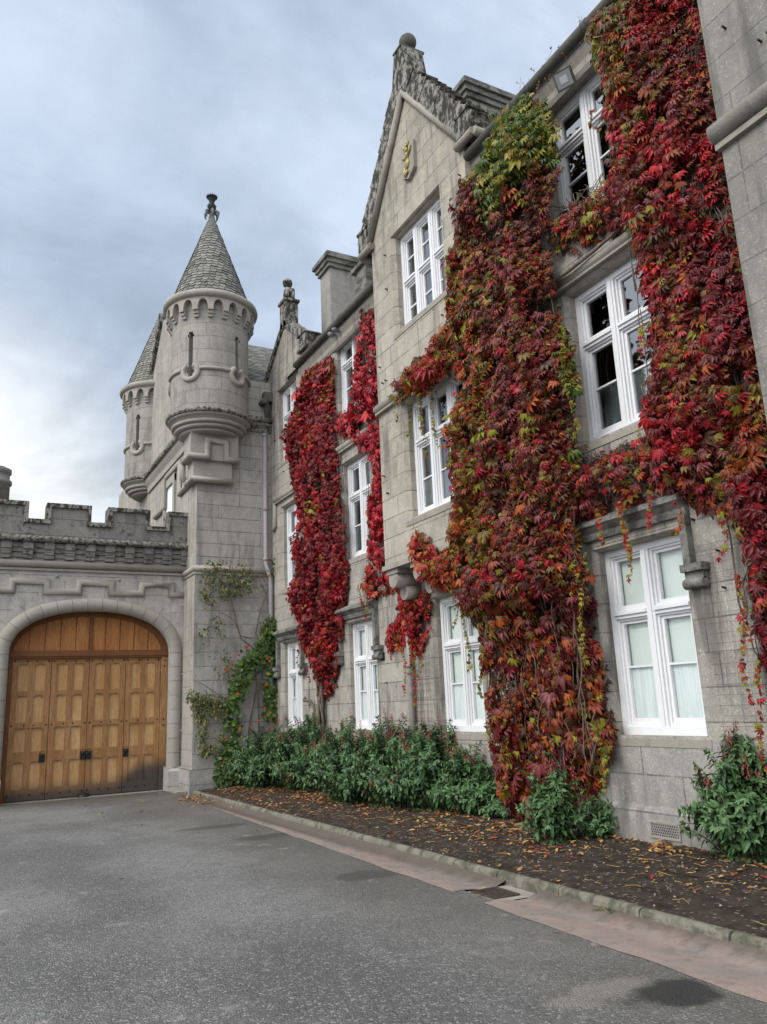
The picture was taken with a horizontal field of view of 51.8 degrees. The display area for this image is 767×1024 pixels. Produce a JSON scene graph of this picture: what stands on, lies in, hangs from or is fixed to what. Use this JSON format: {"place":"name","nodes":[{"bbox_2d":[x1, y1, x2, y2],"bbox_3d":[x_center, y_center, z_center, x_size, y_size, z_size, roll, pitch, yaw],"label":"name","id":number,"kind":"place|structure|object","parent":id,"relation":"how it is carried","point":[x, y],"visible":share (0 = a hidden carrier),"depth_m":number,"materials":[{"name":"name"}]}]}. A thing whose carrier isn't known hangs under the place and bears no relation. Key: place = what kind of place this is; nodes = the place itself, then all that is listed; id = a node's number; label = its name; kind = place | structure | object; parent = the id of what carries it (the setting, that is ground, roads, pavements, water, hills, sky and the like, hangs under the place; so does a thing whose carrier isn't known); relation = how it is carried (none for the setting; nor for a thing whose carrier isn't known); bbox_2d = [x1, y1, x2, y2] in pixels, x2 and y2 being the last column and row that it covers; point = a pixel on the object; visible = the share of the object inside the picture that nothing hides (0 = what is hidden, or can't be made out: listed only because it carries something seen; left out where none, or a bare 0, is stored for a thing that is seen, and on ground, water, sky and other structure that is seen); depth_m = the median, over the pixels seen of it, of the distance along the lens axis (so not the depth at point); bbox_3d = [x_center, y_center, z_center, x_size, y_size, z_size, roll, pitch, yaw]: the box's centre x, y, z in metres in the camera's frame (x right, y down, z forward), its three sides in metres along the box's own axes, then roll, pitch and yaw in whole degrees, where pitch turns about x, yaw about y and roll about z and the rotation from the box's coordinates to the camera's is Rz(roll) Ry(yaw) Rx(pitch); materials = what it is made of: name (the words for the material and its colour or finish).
{"place":"outdoors","nodes":[
{"label":"outdoors","id":0,"kind":"place"},
{"bbox_2d":[0,465,11,499],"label":"round chimney","id":1,"kind":"object","parent":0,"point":[5,480],"visible":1,"depth_m":27.69,"materials":[{"name":"stone"}]},
{"bbox_2d":[0,0,600,522],"label":"sky","id":2,"kind":"structure","parent":0,"point":[119,119],"materials":[{"name":"grey"}]},
{"bbox_2d":[0,791,766,1023],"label":"driveway","id":3,"kind":"structure","parent":0,"point":[221,917],"depth_m":5.49,"materials":[{"name":"grey asphalt"}]},
{"bbox_2d":[168,789,186,795],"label":"paving slab","id":4,"kind":"structure","parent":3,"relation":"on","point":[181,792],"depth_m":17.95,"materials":[{"name":"stone"}]},
{"bbox_2d":[179,793,766,1002],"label":"gutter channel","id":5,"kind":"object","parent":3,"relation":"on","point":[735,967],"visible":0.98,"depth_m":5.67,"materials":[{"name":"pink concrete"}]},
{"bbox_2d":[192,790,766,950],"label":"kerb","id":6,"kind":"structure","parent":5,"relation":"on","point":[525,883],"depth_m":6.59,"materials":[{"name":"stone"}]},
{"bbox_2d":[594,906,621,912],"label":"grass tuft","id":7,"kind":"object","parent":5,"relation":"on","point":[608,909],"visible":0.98,"depth_m":5.89,"materials":[{"name":"green plant"}]},
{"bbox_2d":[467,885,534,899],"bbox_3d":[0.950,3.240,6.683,0.601,0.016,0.500,5,-15,-28],"label":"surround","id":8,"kind":"object","parent":3,"relation":"on","point":[524,894],"visible":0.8,"depth_m":6.68,"materials":[{"name":"concrete"}]},
{"bbox_2d":[471,886,519,899],"bbox_3d":[0.948,3.243,6.704,0.270,0.024,0.340,5,-15,-28],"label":"drain grate","id":9,"kind":"object","parent":8,"relation":"in","point":[495,892],"visible":0.91,"depth_m":6.69,"materials":[{"name":"metal"}]},
{"bbox_2d":[21,786,766,931],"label":"fallen leaves","id":10,"kind":"object","parent":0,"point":[666,846],"visible":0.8,"depth_m":9.63,"materials":[{"name":"brown plant"}]},
{"bbox_2d":[197,783,766,937],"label":"planting bed","id":11,"kind":"object","parent":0,"point":[732,912],"visible":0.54,"depth_m":7.48,"materials":[{"name":"soil"}]},
{"bbox_2d":[223,718,288,789],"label":"flowering shrub","id":12,"kind":"object","parent":11,"relation":"on","point":[247,767],"visible":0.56,"depth_m":17.12,"materials":[{"name":"green plant"}]},
{"bbox_2d":[258,712,334,791],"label":"flowering shrub","id":13,"kind":"object","parent":11,"relation":"on","point":[289,768],"visible":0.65,"depth_m":16.10,"materials":[{"name":"green plant"}]},
{"bbox_2d":[297,707,386,804],"bbox_3d":[-0.677,4.262,13.812,1.629,1.676,2.199,5,-15,-28],"label":"flowering shrub","id":14,"kind":"object","parent":11,"relation":"on","point":[329,765],"visible":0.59,"depth_m":13.52,"materials":[{"name":"green plant"}]},
{"bbox_2d":[332,706,425,808],"bbox_3d":[0.013,3.983,12.801,1.445,1.610,1.912,5,-15,-28],"label":"flowering shrub","id":15,"kind":"object","parent":11,"relation":"on","point":[373,779],"visible":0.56,"depth_m":12.61,"materials":[{"name":"green plant"}]},
{"bbox_2d":[382,714,467,810],"bbox_3d":[0.509,3.845,12.104,1.206,1.490,1.780,5,-15,-28],"label":"flowering shrub","id":16,"kind":"object","parent":11,"relation":"on","point":[423,768],"visible":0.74,"depth_m":11.89,"materials":[{"name":"green plant"}]},
{"bbox_2d":[423,739,495,815],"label":"flowering shrub","id":17,"kind":"object","parent":11,"relation":"on","point":[471,774],"visible":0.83,"depth_m":11.22,"materials":[{"name":"green plant"}]},
{"bbox_2d":[466,779,515,819],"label":"flowering shrub","id":18,"kind":"object","parent":11,"relation":"on","point":[495,807],"visible":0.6,"depth_m":10.64,"materials":[{"name":"green plant"}]},
{"bbox_2d":[276,798,766,924],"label":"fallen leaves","id":19,"kind":"object","parent":11,"relation":"on","point":[543,849],"visible":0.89,"depth_m":8.17,"materials":[{"name":"plant"}]},
{"bbox_2d":[515,751,588,844],"bbox_3d":[1.894,3.170,8.749,0.844,1.001,0.778,5,-15,-28],"label":"flowering shrub","id":20,"kind":"object","parent":11,"relation":"on","point":[552,811],"visible":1,"depth_m":8.59,"materials":[{"name":"green plant"}]},
{"bbox_2d":[405,821,757,906],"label":"fallen leaves","id":21,"kind":"object","parent":11,"relation":"on","point":[674,896],"visible":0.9,"depth_m":7.25,"materials":[{"name":"orange plant"}]},
{"bbox_2d":[573,793,617,837],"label":"flowering shrub","id":22,"kind":"object","parent":11,"relation":"on","point":[599,822],"visible":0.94,"depth_m":8.66,"materials":[{"name":"green plant"}]},
{"bbox_2d":[677,722,766,862],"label":"flowering shrub","id":23,"kind":"object","parent":11,"relation":"on","point":[730,813],"visible":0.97,"depth_m":7.13,"materials":[{"name":"green plant"}]},
{"bbox_2d":[465,889,527,899],"bbox_3d":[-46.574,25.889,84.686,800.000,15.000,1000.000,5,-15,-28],"label":"ground","id":24,"kind":"structure","parent":0,"point":[477,889],"depth_m":8.16,"materials":[{"name":"grey concrete"}]},
{"bbox_2d":[0,499,187,804],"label":"gateway wall","id":25,"kind":"structure","parent":24,"relation":"on","point":[91,635],"depth_m":18.68,"materials":[{"name":"stone"}]},
{"bbox_2d":[3,659,51,802],"bbox_3d":[-8.052,4.908,17.892,0.823,3.107,0.130,5,-15,-28],"label":"door leaf","id":26,"kind":"structure","parent":25,"relation":"in","point":[25,770],"depth_m":17.89,"materials":[{"name":"brown wood"}]},
{"bbox_2d":[44,658,89,798],"bbox_3d":[-7.314,4.970,18.279,0.823,3.107,0.130,5,-15,-28],"label":"door leaf","id":27,"kind":"structure","parent":25,"relation":"in","point":[66,743],"depth_m":18.28,"materials":[{"name":"brown wood"}]},
{"bbox_2d":[84,658,125,794],"bbox_3d":[-6.577,5.032,18.665,0.823,3.107,0.130,5,-15,-28],"label":"door leaf","id":28,"kind":"structure","parent":25,"relation":"in","point":[106,687],"depth_m":18.67,"materials":[{"name":"brown wood"}]},
{"bbox_2d":[121,657,160,791],"bbox_3d":[-5.839,5.094,19.052,0.823,3.107,0.130,5,-15,-28],"label":"door leaf","id":29,"kind":"structure","parent":25,"relation":"in","point":[142,675],"depth_m":19.05,"materials":[{"name":"brown wood"}]},
{"bbox_2d":[118,192,273,795],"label":"castle tower","id":30,"kind":"structure","parent":24,"relation":"on","point":[195,393],"depth_m":19.90,"materials":[{"name":"stone"}]},
{"bbox_2d":[162,472,176,526],"bbox_3d":[-5.937,0.263,21.916,0.111,2.480,1.320,5,-15,-28],"label":"window","id":31,"kind":"structure","parent":30,"relation":"in","point":[171,482],"depth_m":21.89,"materials":[{"name":"white paint"}]},
{"bbox_2d":[185,557,275,758],"bbox_3d":[-3.501,3.645,18.771,2.382,5.329,0.208,5,-15,-28],"label":"climbing vine","id":32,"kind":"object","parent":30,"relation":"attached to","point":[202,707],"visible":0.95,"depth_m":18.77,"materials":[{"name":"green plant"}]},
{"bbox_2d":[212,614,277,788],"bbox_3d":[-3.164,4.551,18.668,1.745,4.263,0.317,5,-15,-28],"label":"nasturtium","id":33,"kind":"object","parent":30,"relation":"attached to","point":[246,668],"visible":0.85,"depth_m":18.69,"materials":[{"name":"green plant"}]},
{"bbox_2d":[264,0,766,851],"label":"castle wing","id":34,"kind":"structure","parent":24,"relation":"on","point":[656,640],"depth_m":10.74,"materials":[{"name":"grey stone"}]},
{"bbox_2d":[277,380,295,469],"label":"window","id":35,"kind":"structure","parent":34,"relation":"in","point":[288,406],"depth_m":20.33,"materials":[{"name":"white paint"}]},
{"bbox_2d":[281,504,300,593],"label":"window","id":36,"kind":"structure","parent":34,"relation":"in","point":[292,520],"depth_m":19.41,"materials":[{"name":"white paint"}]},
{"bbox_2d":[281,641,302,732],"bbox_3d":[-2.002,4.042,18.258,0.277,2.074,1.390,5,-15,-28],"label":"window","id":37,"kind":"structure","parent":34,"relation":"in","point":[295,681],"depth_m":18.57,"materials":[{"name":"white paint"}]},
{"bbox_2d":[279,354,350,786],"bbox_3d":[-1.629,1.141,17.257,0.618,9.444,3.399,5,-15,-28],"label":"red creeper","id":38,"kind":"object","parent":34,"relation":"attached to","point":[310,430],"visible":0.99,"depth_m":17.06,"materials":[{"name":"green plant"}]},
{"bbox_2d":[328,327,338,337],"bbox_3d":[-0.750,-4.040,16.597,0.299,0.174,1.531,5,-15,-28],"label":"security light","id":39,"kind":"object","parent":34,"relation":"attached to","point":[332,334],"visible":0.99,"depth_m":17.11,"materials":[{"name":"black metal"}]},
{"bbox_2d":[340,330,364,417],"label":"window","id":40,"kind":"structure","parent":34,"relation":"in","point":[348,347],"depth_m":17.24,"materials":[{"name":"white paint"}]},
{"bbox_2d":[347,454,373,564],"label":"window","id":41,"kind":"structure","parent":34,"relation":"in","point":[357,471],"depth_m":16.25,"materials":[{"name":"white paint"}]},
{"bbox_2d":[350,620,378,735],"bbox_3d":[-0.307,3.180,15.165,0.277,2.154,1.410,5,-15,-28],"label":"window","id":42,"kind":"structure","parent":34,"relation":"in","point":[365,668],"depth_m":15.38,"materials":[{"name":"white paint"}]},
{"bbox_2d":[334,301,432,705],"bbox_3d":[-0.211,-0.467,14.997,0.498,8.145,3.596,5,-15,-28],"label":"red creeper","id":43,"kind":"object","parent":34,"relation":"attached to","point":[407,622],"visible":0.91,"depth_m":14.91,"materials":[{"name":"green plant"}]},
{"bbox_2d":[414,587,432,737],"bbox_3d":[0.606,2.545,13.182,0.008,2.600,0.680,5,-15,-28],"label":"wire trellis","id":44,"kind":"object","parent":34,"relation":"attached to","point":[423,697],"visible":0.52,"depth_m":13.05,"materials":[{"name":"grey metal"}]},
{"bbox_2d":[437,596,487,739],"bbox_3d":[1.249,2.390,12.323,0.277,2.224,1.420,5,-15,-28],"label":"window","id":45,"kind":"structure","parent":34,"relation":"in","point":[464,707],"depth_m":12.46,"materials":[{"name":"white paint"}]},
{"bbox_2d":[388,47,619,822],"bbox_3d":[1.220,-0.924,11.146,0.927,10.081,4.653,5,-15,-28],"label":"variegated creeper","id":46,"kind":"object","parent":34,"relation":"attached to","point":[498,513],"visible":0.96,"depth_m":10.07,"materials":[{"name":"red plant"}]},
{"bbox_2d":[552,65,576,92],"bbox_3d":[2.376,-5.626,10.289,0.250,0.223,0.261,-13,-17,38],"label":"floodlight","id":47,"kind":"object","parent":34,"relation":"attached to","point":[564,79],"visible":1,"depth_m":10.23,"materials":[{"name":"metal"}]},
{"bbox_2d":[550,73,616,249],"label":"window","id":48,"kind":"structure","parent":34,"relation":"in","point":[583,150],"depth_m":10.62,"materials":[{"name":"white paint"}]},
{"bbox_2d":[574,258,652,453],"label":"window","id":49,"kind":"structure","parent":34,"relation":"in","point":[614,372],"depth_m":9.73,"materials":[{"name":"white paint"}]},
{"bbox_2d":[542,0,766,773],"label":"variegated creeper","id":50,"kind":"object","parent":34,"relation":"attached to","point":[701,344],"visible":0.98,"depth_m":8.22,"materials":[{"name":"red plant"}]},
{"bbox_2d":[604,535,714,748],"bbox_3d":[2.955,1.413,8.632,0.287,2.204,1.435,5,-15,-28],"label":"window","id":51,"kind":"structure","parent":34,"relation":"in","point":[660,691],"depth_m":8.69,"materials":[{"name":"white paint"}]},
{"bbox_2d":[696,537,766,758],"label":"wire trellis","id":52,"kind":"object","parent":34,"relation":"attached to","point":[731,652],"visible":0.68,"depth_m":7.58,"materials":[{"name":"grey metal"}]}
]}

